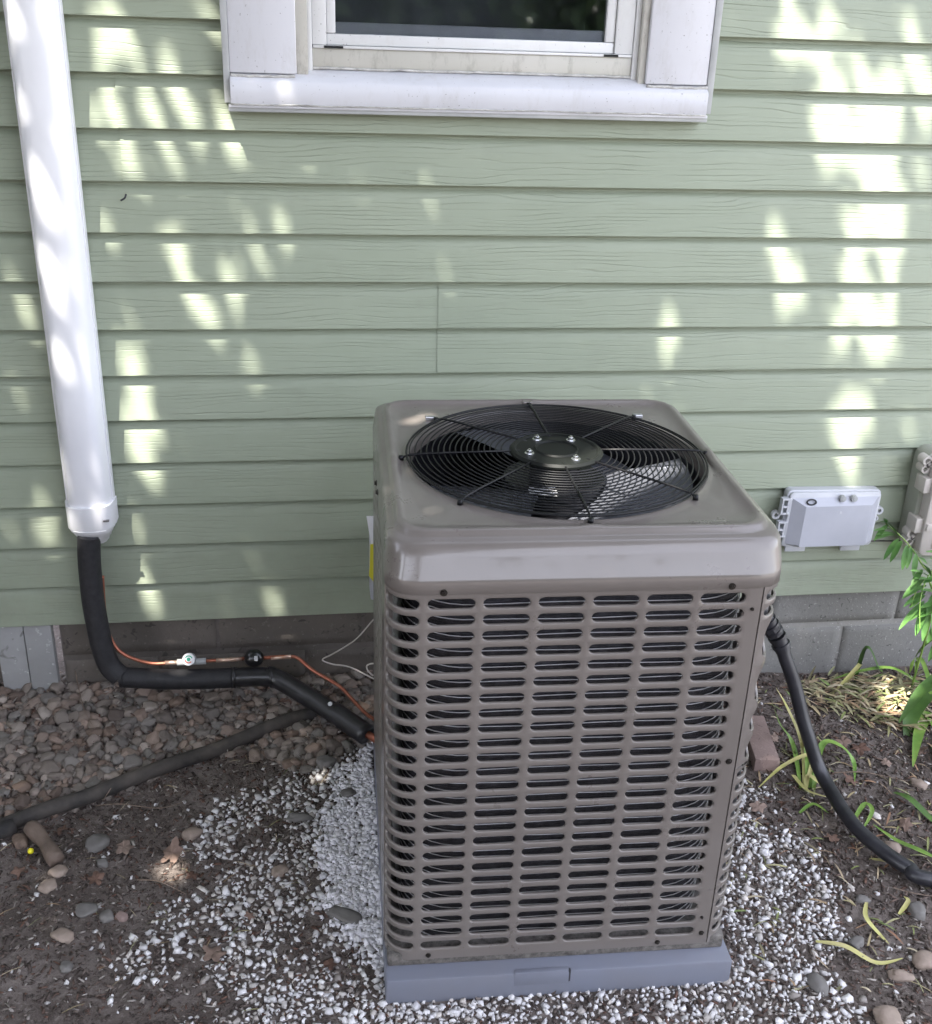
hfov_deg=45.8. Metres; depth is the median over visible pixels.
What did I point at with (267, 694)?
pebble
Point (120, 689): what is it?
pebble
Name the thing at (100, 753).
pebble
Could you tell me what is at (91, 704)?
pebble
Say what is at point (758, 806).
dead leaf
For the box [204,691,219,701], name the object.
pebble
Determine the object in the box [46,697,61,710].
pebble
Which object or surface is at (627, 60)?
window
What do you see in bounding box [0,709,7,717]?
pebble
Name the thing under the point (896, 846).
stone
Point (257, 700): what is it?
pebble
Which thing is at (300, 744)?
pebble
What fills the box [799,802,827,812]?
grass blade
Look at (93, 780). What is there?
pebble
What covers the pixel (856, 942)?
stone
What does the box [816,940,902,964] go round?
grass blade
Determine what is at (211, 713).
pebble
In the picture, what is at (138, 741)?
pebble
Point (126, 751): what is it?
pebble
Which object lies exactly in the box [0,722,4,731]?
pebble
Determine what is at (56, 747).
pebble
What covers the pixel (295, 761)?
pebble
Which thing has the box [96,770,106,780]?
pebble
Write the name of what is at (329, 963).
dead leaf
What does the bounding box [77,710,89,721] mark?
pebble
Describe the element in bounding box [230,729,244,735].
pebble
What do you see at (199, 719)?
pebble
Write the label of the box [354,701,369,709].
pebble
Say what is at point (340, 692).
pebble
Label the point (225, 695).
pebble
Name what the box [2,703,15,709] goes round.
pebble
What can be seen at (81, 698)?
twig
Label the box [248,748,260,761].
pebble
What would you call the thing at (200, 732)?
pebble
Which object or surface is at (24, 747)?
pebble
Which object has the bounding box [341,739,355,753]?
pebble
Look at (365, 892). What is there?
gravel heap
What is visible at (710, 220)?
house
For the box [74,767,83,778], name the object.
pebble
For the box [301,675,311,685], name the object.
pebble
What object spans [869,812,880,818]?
stone
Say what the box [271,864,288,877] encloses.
stone
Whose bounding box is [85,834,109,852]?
stone
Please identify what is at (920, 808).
grass blade
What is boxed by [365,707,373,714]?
pebble
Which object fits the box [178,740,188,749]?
pebble
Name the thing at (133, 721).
pebble
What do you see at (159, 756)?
pebble
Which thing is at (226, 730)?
pebble
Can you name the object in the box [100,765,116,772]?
pebble
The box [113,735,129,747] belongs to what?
pebble
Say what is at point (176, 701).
pebble
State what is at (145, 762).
pebble
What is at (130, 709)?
pebble
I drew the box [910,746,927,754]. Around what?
dead leaf
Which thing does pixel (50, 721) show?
pebble
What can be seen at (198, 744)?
pebble
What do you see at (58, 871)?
stone
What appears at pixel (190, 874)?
dead leaf
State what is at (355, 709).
pebble
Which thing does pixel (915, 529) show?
service box
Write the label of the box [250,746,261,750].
pebble
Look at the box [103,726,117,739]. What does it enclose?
pebble
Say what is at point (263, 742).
pebble
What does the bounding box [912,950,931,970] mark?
stone
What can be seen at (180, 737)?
pebble
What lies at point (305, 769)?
pebble
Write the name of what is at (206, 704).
pebble
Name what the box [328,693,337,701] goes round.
pebble
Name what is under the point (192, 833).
stone
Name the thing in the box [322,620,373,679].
control wire
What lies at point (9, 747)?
pebble
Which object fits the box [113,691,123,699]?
pebble
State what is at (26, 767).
pebble
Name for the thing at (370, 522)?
disconnect box
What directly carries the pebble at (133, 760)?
on the pebble bed
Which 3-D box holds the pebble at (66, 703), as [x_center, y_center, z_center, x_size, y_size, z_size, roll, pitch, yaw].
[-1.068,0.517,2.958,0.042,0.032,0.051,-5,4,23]
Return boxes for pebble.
[0,686,12,695]
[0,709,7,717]
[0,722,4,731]
[0,731,9,738]
[0,737,11,748]
[0,750,5,761]
[0,787,9,797]
[0,798,7,804]
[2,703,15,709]
[3,753,17,766]
[4,810,13,816]
[5,743,15,754]
[7,710,21,720]
[8,690,24,701]
[9,721,26,732]
[9,731,20,739]
[12,773,24,784]
[12,780,31,793]
[14,794,31,810]
[15,752,35,767]
[18,745,28,749]
[18,761,33,773]
[20,709,32,717]
[22,682,31,693]
[22,736,33,744]
[23,730,35,736]
[26,696,40,707]
[26,746,36,753]
[26,774,39,786]
[32,761,43,772]
[33,732,48,743]
[36,742,51,753]
[37,702,46,710]
[37,706,52,721]
[37,760,60,777]
[37,790,47,798]
[39,725,55,733]
[40,692,58,704]
[40,751,54,761]
[42,780,55,789]
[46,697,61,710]
[46,772,63,780]
[47,717,54,724]
[48,735,63,743]
[48,786,61,798]
[49,681,64,692]
[51,744,61,750]
[52,707,65,715]
[53,753,68,762]
[54,709,68,725]
[58,722,77,731]
[59,787,72,796]
[60,699,78,709]
[61,742,74,750]
[61,754,79,767]
[63,730,75,742]
[67,746,78,756]
[68,693,79,700]
[68,710,78,721]
[70,704,84,711]
[70,782,85,792]
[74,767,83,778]
[76,681,89,693]
[76,736,84,746]
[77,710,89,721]
[78,729,86,737]
[78,750,88,757]
[79,688,93,702]
[84,775,100,787]
[85,702,93,707]
[85,764,98,774]
[86,727,102,736]
[86,734,101,747]
[87,719,102,727]
[88,682,100,692]
[88,756,98,763]
[89,741,102,754]
[90,712,102,721]
[94,698,111,706]
[96,705,109,716]
[96,749,104,759]
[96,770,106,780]
[100,681,114,688]
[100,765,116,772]
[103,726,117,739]
[104,721,114,727]
[104,741,117,754]
[104,771,120,779]
[107,709,124,721]
[111,753,123,764]
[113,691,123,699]
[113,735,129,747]
[114,687,125,692]
[116,728,132,739]
[118,723,131,729]
[120,717,137,730]
[121,747,139,757]
[122,705,137,717]
[122,753,142,770]
[127,766,139,771]
[130,736,142,746]
[131,708,147,721]
[134,695,147,705]
[135,688,151,696]
[140,716,156,727]
[141,700,158,711]
[141,725,151,733]
[141,759,151,765]
[145,730,159,744]
[148,690,158,701]
[151,741,163,751]
[154,723,166,731]
[155,711,172,724]
[155,752,164,760]
[157,690,173,701]
[159,730,173,741]
[162,737,178,752]
[165,690,181,693]
[168,696,184,706]
[172,746,181,753]
[173,716,187,725]
[175,708,188,716]
[176,735,186,742]
[177,725,189,733]
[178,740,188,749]
[184,694,195,700]
[184,703,199,711]
[189,696,202,704]
[191,715,204,724]
[191,740,204,748]
[194,729,209,738]
[199,691,206,698]
[201,701,215,707]
[203,708,219,722]
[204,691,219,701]
[205,734,215,742]
[210,728,221,735]
[211,721,223,728]
[215,736,223,740]
[217,691,231,700]
[218,688,231,692]
[220,725,234,736]
[223,703,236,710]
[225,710,239,717]
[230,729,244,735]
[233,688,245,699]
[233,719,247,726]
[235,713,248,720]
[235,748,247,755]
[246,713,255,721]
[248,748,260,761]
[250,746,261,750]
[252,696,264,705]
[258,738,268,747]
[259,689,272,701]
[264,747,281,759]
[266,712,276,718]
[267,705,278,715]
[273,737,284,747]
[275,749,289,760]
[278,705,291,714]
[279,702,292,707]
[280,743,293,750]
[281,739,293,746]
[282,729,298,739]
[290,737,307,744]
[290,758,300,765]
[292,720,309,734]
[293,746,305,759]
[295,742,306,747]
[299,765,313,773]
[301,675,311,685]
[304,742,322,753]
[309,678,324,685]
[311,724,322,728]
[311,728,324,736]
[316,739,326,751]
[316,748,325,757]
[321,689,332,696]
[322,735,333,740]
[323,726,338,735]
[326,739,340,751]
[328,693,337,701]
[332,755,341,762]
[334,674,350,683]
[334,734,348,741]
[334,747,343,756]
[337,689,347,696]
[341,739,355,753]
[342,702,353,706]
[343,678,358,688]
[345,691,357,701]
[348,688,359,692]
[349,737,355,744]
[350,706,359,714]
[351,668,364,680]
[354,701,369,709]
[356,741,366,747]
[359,686,370,694]
[360,678,371,685]
[364,695,373,703]
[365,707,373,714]
[368,687,373,694]
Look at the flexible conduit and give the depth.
2.69 m
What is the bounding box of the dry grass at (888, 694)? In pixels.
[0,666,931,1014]
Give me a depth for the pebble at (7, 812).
2.58 m
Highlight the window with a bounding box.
[219,0,723,121]
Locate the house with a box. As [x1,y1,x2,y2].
[0,0,931,691]
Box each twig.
[75,671,94,728]
[95,801,184,808]
[137,879,185,893]
[832,771,907,781]
[893,887,931,896]
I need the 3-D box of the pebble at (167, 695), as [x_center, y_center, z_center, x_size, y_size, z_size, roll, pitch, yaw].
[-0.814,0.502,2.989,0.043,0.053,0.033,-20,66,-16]
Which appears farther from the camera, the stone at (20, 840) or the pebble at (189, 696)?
the pebble at (189, 696)
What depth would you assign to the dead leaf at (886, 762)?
2.90 m
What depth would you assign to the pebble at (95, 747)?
2.79 m
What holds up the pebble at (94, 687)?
on the pebble bed
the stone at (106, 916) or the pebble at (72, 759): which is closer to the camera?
the stone at (106, 916)
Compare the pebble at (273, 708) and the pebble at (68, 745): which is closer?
the pebble at (68, 745)
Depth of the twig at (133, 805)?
2.62 m
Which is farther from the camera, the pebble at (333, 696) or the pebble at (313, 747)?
the pebble at (333, 696)
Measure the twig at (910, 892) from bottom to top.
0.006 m
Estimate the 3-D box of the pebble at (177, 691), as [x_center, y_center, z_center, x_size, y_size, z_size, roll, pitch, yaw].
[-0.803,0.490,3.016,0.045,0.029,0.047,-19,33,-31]
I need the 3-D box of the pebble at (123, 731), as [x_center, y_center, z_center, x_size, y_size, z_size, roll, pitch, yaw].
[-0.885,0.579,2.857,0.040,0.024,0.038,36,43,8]
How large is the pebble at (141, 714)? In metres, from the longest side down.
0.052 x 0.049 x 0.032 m
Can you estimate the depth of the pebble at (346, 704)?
3.00 m
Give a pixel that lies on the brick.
(763, 754)
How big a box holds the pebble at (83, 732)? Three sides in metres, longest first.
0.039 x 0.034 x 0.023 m
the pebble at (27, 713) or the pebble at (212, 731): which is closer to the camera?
the pebble at (212, 731)
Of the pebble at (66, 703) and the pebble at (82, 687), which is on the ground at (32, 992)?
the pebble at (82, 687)
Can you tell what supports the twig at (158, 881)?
on the ground at (32, 992)
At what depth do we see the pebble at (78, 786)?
2.67 m
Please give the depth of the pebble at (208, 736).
2.85 m
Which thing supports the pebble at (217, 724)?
on the ground at (32, 992)
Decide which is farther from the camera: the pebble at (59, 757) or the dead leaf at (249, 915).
the pebble at (59, 757)
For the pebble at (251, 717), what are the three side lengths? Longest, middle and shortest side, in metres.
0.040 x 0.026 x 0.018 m
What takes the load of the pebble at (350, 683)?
on the ground at (32, 992)
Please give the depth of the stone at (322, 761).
2.78 m
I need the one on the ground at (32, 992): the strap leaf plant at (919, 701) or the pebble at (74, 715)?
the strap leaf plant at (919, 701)
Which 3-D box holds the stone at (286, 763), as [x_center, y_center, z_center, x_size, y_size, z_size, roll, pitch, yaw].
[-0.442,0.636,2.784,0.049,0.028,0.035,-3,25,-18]
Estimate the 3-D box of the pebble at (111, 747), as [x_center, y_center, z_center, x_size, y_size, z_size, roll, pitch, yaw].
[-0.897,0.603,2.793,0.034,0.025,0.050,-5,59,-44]
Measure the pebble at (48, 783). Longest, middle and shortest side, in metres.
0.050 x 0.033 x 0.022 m
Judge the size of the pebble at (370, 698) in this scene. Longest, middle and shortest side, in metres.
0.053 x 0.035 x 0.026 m
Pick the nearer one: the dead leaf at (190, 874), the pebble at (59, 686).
the dead leaf at (190, 874)
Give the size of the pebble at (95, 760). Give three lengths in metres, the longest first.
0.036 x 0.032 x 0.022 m
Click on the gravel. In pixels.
(580, 1009)
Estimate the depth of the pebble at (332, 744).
2.84 m
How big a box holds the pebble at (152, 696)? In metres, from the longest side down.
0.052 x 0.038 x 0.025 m
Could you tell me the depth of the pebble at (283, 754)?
2.80 m
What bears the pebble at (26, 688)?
on the pebble bed
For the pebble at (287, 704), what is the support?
on the pebble bed
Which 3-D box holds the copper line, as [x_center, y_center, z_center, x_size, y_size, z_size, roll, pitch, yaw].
[-0.565,0.330,2.885,0.758,0.316,0.165,7,25,11]
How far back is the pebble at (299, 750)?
2.81 m
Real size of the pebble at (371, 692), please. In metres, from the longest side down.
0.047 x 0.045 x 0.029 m
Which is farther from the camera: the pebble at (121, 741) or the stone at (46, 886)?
the pebble at (121, 741)
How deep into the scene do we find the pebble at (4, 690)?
2.98 m
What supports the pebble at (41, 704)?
on the ground at (32, 992)
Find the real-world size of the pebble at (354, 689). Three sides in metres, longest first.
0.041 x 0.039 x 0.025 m
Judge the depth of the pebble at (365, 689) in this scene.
3.07 m
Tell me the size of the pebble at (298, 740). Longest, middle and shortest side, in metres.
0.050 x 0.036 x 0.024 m
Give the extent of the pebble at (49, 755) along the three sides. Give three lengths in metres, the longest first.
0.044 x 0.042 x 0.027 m
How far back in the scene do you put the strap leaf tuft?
2.86 m
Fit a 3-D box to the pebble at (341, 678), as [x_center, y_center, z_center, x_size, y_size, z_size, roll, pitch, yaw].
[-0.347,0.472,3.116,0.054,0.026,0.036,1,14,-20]
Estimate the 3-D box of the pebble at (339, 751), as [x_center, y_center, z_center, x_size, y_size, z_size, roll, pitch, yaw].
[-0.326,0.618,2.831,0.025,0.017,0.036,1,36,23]
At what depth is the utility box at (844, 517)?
3.06 m
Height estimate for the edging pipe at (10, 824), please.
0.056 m
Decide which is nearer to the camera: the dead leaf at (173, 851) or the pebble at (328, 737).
the dead leaf at (173, 851)
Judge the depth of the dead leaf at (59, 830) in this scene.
2.55 m
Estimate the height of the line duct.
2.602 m
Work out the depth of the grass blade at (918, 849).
2.59 m
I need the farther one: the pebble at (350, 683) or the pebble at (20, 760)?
the pebble at (350, 683)
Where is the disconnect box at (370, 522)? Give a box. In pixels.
[367,516,372,599]
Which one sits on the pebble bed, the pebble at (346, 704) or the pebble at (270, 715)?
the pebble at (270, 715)
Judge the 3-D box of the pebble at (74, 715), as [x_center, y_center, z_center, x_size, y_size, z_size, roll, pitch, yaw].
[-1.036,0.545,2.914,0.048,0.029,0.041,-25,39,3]
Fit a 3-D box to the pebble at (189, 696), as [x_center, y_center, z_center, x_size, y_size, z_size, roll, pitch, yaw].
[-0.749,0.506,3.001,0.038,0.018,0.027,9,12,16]
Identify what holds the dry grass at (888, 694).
on the ground at (32, 992)
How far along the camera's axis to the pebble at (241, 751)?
2.80 m
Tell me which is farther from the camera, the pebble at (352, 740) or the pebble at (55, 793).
the pebble at (352, 740)
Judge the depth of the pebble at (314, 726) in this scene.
2.90 m
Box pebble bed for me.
[0,670,373,829]
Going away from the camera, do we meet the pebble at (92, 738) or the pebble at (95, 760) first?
the pebble at (95, 760)
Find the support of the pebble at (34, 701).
on the pebble bed
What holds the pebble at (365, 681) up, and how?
on the ground at (32, 992)
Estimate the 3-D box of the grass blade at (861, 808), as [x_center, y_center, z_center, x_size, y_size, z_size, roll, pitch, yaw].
[0.967,0.743,2.688,0.040,0.019,0.104,20,30,34]
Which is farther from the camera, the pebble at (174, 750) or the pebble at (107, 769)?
the pebble at (174, 750)
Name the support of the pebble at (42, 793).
on the ground at (32, 992)
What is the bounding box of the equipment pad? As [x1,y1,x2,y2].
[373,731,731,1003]
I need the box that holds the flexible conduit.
[765,613,931,887]
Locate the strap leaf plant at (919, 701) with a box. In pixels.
[833,640,931,804]
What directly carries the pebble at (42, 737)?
on the pebble bed
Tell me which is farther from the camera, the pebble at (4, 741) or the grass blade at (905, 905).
the pebble at (4, 741)
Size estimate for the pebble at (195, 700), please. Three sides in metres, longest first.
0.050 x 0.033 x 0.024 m
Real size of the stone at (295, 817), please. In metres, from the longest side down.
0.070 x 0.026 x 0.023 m
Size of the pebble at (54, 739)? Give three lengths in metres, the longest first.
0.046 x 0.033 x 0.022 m
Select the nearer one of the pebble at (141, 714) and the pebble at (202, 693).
the pebble at (141, 714)
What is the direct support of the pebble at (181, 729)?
on the ground at (32, 992)
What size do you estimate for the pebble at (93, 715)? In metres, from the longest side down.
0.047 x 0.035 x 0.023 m
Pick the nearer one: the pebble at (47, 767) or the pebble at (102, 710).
the pebble at (47, 767)
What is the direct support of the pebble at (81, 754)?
on the ground at (32, 992)
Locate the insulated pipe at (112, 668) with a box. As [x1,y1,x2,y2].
[77,536,373,744]
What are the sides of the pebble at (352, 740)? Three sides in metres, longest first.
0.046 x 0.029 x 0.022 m
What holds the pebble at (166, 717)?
on the pebble bed
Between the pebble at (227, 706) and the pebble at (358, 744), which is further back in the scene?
the pebble at (227, 706)
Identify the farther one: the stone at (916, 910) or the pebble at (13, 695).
the pebble at (13, 695)
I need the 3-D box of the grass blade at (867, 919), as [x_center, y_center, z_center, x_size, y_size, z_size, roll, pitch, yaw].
[0.874,0.879,2.378,0.034,0.015,0.124,1,24,-3]
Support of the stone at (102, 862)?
on the ground at (32, 992)
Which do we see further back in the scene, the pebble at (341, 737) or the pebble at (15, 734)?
the pebble at (341, 737)
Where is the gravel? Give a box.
[0,677,931,1023]
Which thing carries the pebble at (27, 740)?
on the ground at (32, 992)
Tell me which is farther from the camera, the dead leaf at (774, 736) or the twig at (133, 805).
the dead leaf at (774, 736)
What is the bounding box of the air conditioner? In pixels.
[373,399,781,965]
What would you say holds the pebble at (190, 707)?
on the pebble bed
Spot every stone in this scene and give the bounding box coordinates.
[12,833,28,848]
[38,878,56,893]
[48,864,67,877]
[50,927,73,943]
[59,960,72,972]
[75,902,97,917]
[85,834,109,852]
[97,858,107,867]
[99,909,113,922]
[115,911,128,921]
[181,826,202,841]
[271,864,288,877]
[281,758,300,769]
[285,812,313,822]
[299,725,313,736]
[316,755,336,769]
[322,905,361,923]
[340,788,356,797]
[806,972,828,996]
[848,935,863,949]
[854,894,870,904]
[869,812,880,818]
[873,1005,903,1023]
[884,841,901,853]
[887,969,914,981]
[907,901,925,920]
[910,778,927,789]
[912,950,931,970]
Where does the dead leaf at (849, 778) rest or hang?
on the ground at (32, 992)
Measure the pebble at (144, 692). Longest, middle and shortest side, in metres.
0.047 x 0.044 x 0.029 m
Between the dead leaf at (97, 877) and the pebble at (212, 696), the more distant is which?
the pebble at (212, 696)
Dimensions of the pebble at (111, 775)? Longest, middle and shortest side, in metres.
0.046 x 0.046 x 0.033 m
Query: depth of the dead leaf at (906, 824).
2.67 m
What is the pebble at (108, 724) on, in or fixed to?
on the ground at (32, 992)
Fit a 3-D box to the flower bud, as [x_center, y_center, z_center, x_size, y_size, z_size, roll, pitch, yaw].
[-0.977,0.761,2.475,0.013,0.014,0.014,-2,25,-8]
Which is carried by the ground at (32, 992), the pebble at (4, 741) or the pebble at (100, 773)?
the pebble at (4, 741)
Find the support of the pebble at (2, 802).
on the pebble bed
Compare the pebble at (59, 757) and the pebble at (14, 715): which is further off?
the pebble at (14, 715)
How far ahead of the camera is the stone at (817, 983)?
2.21 m
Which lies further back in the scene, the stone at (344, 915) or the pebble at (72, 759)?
the pebble at (72, 759)
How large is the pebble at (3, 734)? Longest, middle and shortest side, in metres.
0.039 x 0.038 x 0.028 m
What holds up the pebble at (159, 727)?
on the ground at (32, 992)
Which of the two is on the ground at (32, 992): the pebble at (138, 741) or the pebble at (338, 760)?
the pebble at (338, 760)
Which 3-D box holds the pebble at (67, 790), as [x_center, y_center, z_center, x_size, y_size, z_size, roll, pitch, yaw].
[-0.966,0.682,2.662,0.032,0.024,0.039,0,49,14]
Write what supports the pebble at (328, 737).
on the pebble bed
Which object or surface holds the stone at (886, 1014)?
on the ground at (32, 992)
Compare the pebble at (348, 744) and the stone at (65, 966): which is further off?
the pebble at (348, 744)
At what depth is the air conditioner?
2.01 m
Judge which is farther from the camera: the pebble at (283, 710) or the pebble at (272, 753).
the pebble at (283, 710)
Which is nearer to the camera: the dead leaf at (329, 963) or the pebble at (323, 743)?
the dead leaf at (329, 963)
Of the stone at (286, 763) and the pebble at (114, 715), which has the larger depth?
the pebble at (114, 715)
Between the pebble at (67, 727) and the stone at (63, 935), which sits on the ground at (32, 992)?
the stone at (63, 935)
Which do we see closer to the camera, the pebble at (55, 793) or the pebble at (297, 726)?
the pebble at (55, 793)
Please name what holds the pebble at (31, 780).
on the ground at (32, 992)
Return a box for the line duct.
[2,0,118,542]
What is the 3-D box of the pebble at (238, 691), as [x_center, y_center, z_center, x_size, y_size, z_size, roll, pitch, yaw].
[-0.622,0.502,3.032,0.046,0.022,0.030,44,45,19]
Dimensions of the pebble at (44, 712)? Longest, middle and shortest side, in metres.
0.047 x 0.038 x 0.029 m
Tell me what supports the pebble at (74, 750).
on the pebble bed
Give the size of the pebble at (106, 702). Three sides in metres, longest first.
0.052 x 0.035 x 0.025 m
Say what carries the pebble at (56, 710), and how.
on the pebble bed
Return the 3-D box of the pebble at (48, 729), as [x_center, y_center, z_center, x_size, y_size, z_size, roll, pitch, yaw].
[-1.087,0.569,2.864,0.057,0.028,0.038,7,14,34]
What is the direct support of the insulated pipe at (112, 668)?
attached to the line duct
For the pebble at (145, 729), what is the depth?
2.86 m
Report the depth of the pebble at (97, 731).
2.84 m
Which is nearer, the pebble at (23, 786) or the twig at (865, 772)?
the pebble at (23, 786)
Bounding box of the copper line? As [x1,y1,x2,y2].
[102,575,373,720]
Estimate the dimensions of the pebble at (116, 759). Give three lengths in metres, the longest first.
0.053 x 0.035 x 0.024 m
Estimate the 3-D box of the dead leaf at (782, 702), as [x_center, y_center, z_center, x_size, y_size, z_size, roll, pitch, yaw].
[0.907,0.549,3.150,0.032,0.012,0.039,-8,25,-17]
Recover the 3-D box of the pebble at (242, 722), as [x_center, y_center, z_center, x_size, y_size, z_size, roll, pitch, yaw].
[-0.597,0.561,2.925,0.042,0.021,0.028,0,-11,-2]
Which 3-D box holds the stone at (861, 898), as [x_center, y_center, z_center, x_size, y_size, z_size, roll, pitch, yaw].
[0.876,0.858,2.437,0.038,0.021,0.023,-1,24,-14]
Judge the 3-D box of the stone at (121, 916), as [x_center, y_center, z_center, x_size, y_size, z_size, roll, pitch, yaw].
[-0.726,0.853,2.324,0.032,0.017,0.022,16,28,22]
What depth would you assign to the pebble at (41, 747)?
2.78 m
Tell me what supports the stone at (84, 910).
on the ground at (32, 992)
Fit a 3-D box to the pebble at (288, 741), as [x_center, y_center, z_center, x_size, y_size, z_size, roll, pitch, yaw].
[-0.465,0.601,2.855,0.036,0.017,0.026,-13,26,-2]
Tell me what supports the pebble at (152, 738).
on the pebble bed
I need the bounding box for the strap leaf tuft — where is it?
[758,688,856,796]
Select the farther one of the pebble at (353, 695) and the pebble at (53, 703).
the pebble at (353, 695)
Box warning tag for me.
[369,544,372,580]
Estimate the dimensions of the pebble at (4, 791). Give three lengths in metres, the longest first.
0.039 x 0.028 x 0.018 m
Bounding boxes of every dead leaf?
[10,866,24,876]
[53,825,67,834]
[87,871,104,884]
[116,840,134,853]
[161,836,185,864]
[186,871,198,879]
[202,945,226,961]
[244,911,254,919]
[322,958,336,970]
[749,801,766,812]
[771,732,778,741]
[777,700,788,707]
[824,833,839,841]
[835,736,851,747]
[843,773,858,785]
[851,743,870,755]
[879,758,891,766]
[898,817,913,831]
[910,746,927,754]
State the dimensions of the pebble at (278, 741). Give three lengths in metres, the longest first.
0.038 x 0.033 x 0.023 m
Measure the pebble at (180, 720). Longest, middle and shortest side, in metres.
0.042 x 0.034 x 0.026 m
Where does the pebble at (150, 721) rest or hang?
on the ground at (32, 992)
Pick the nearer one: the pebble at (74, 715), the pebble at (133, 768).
the pebble at (133, 768)
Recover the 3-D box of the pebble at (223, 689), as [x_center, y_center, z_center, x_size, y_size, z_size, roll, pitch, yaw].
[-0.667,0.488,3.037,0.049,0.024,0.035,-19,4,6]
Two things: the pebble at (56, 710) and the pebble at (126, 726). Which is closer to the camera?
the pebble at (126, 726)
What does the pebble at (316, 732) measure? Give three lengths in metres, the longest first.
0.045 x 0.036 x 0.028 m
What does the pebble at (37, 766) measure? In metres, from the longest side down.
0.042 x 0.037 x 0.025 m
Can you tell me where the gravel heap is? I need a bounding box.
[309,742,384,986]
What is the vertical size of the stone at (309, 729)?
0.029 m
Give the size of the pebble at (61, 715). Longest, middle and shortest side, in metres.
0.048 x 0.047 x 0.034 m
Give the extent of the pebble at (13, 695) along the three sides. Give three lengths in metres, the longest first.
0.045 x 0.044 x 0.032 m
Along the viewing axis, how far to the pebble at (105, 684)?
3.02 m
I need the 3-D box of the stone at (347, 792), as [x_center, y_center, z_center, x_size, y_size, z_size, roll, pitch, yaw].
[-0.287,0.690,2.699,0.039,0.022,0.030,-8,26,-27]
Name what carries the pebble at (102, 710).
on the ground at (32, 992)
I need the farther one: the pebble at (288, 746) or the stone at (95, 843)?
the pebble at (288, 746)
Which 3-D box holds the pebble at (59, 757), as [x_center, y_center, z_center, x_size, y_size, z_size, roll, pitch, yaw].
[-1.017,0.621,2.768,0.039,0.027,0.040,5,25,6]
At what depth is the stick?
2.46 m
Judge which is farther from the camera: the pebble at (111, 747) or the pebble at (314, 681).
the pebble at (314, 681)
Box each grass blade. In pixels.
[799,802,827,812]
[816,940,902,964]
[855,802,873,826]
[863,902,888,943]
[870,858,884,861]
[873,824,931,856]
[894,792,931,821]
[898,896,909,914]
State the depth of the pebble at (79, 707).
2.93 m
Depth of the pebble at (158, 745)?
2.80 m
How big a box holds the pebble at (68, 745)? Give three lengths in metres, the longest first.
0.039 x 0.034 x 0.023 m
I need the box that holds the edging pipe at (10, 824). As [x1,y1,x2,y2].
[0,708,316,838]
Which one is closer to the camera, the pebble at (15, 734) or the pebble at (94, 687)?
the pebble at (15, 734)
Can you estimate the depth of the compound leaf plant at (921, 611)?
2.97 m
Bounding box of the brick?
[747,715,779,770]
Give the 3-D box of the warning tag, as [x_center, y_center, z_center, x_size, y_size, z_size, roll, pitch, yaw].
[-0.243,0.139,2.884,0.022,0.121,0.003,-2,25,-8]
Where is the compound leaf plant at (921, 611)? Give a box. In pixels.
[874,518,931,689]
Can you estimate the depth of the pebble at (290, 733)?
2.87 m
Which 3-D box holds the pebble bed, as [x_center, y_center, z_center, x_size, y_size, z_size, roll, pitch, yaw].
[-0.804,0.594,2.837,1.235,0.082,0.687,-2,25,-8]
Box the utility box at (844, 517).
[770,486,883,550]
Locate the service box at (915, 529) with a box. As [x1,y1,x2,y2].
[898,444,931,555]
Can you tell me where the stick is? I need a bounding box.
[23,820,63,866]
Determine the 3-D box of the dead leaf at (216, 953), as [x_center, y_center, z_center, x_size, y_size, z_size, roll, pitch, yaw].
[-0.512,0.891,2.230,0.056,0.011,0.047,9,27,34]
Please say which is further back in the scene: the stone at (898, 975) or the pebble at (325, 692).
the pebble at (325, 692)
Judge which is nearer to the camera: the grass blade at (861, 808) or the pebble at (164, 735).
the grass blade at (861, 808)
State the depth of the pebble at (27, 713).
2.91 m
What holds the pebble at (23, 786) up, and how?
on the ground at (32, 992)
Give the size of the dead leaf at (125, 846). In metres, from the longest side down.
0.052 x 0.043 x 0.010 m
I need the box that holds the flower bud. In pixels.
[27,848,33,853]
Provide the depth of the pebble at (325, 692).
3.05 m
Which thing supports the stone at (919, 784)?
on the ground at (32, 992)
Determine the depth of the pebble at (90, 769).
2.71 m
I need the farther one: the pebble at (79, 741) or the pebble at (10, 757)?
the pebble at (79, 741)
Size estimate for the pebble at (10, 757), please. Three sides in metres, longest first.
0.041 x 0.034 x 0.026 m
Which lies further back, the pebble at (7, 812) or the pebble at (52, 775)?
the pebble at (52, 775)
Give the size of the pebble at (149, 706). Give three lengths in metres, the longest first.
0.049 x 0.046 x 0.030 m
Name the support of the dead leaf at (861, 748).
on the ground at (32, 992)
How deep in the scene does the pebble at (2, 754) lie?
2.75 m
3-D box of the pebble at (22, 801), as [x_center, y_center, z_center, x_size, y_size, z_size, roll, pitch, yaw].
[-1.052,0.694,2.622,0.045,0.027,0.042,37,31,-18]
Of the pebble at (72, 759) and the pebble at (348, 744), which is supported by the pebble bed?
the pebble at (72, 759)

